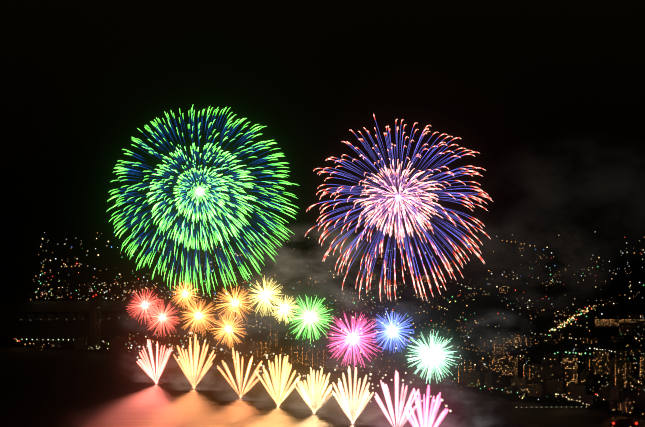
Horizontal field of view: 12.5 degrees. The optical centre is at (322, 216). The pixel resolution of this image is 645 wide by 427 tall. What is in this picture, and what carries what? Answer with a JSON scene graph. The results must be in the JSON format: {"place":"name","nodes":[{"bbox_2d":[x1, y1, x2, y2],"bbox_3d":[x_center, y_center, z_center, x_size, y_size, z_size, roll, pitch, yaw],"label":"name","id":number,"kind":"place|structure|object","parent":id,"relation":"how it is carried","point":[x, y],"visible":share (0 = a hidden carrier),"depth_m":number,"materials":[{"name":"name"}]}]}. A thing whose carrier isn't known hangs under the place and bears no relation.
{"place":"outdoors","nodes":[
{"label":"outdoors","id":0,"kind":"place"},
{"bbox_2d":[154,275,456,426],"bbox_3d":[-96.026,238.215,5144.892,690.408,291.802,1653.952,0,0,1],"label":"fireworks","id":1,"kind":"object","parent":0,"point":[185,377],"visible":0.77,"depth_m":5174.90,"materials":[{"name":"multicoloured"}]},
{"bbox_2d":[0,213,644,419],"bbox_3d":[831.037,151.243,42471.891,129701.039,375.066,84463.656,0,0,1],"label":"terrain ground","id":2,"kind":"structure","parent":0,"point":[42,257],"depth_m":13069.93,"materials":[{"name":"black"}]},
{"bbox_2d":[178,227,292,282],"bbox_3d":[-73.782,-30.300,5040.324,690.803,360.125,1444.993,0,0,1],"label":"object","id":3,"kind":"object","parent":2,"relation":"on","point":[235,254],"visible":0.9,"depth_m":5564.44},
{"bbox_2d":[9,309,586,426],"bbox_3d":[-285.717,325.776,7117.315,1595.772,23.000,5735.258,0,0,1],"label":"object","id":4,"kind":"object","parent":2,"relation":"on","point":[155,312],"visible":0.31,"depth_m":9710.50,"materials":[{"name":"concrete"}]},
{"bbox_2d":[34,244,644,426],"bbox_3d":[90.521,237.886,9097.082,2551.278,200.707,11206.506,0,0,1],"label":"city buildings","id":5,"kind":"structure","parent":2,"relation":"on","point":[550,375],"depth_m":6940.77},
{"bbox_2d":[144,243,641,371],"bbox_3d":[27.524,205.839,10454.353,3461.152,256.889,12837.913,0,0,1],"label":"city lights","id":6,"kind":"object","parent":2,"relation":"on","point":[357,308],"visible":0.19,"depth_m":9866.26},
{"bbox_2d":[0,301,644,426],"bbox_3d":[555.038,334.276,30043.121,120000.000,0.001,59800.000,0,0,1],"label":"lake water","id":7,"kind":"structure","parent":0,"point":[40,387],"depth_m":5599.59,"materials":[{"name":"black liquid"}]},
{"bbox_2d":[0,0,644,215],"label":"sky","id":8,"kind":"structure","parent":0,"point":[230,107],"materials":[{"name":"black"}]},
{"bbox_2d":[121,190,620,426],"bbox_3d":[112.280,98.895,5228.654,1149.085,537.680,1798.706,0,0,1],"label":"smoke","id":9,"kind":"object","parent":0,"point":[324,401],"depth_m":5248.31,"materials":[{"name":"grey"}]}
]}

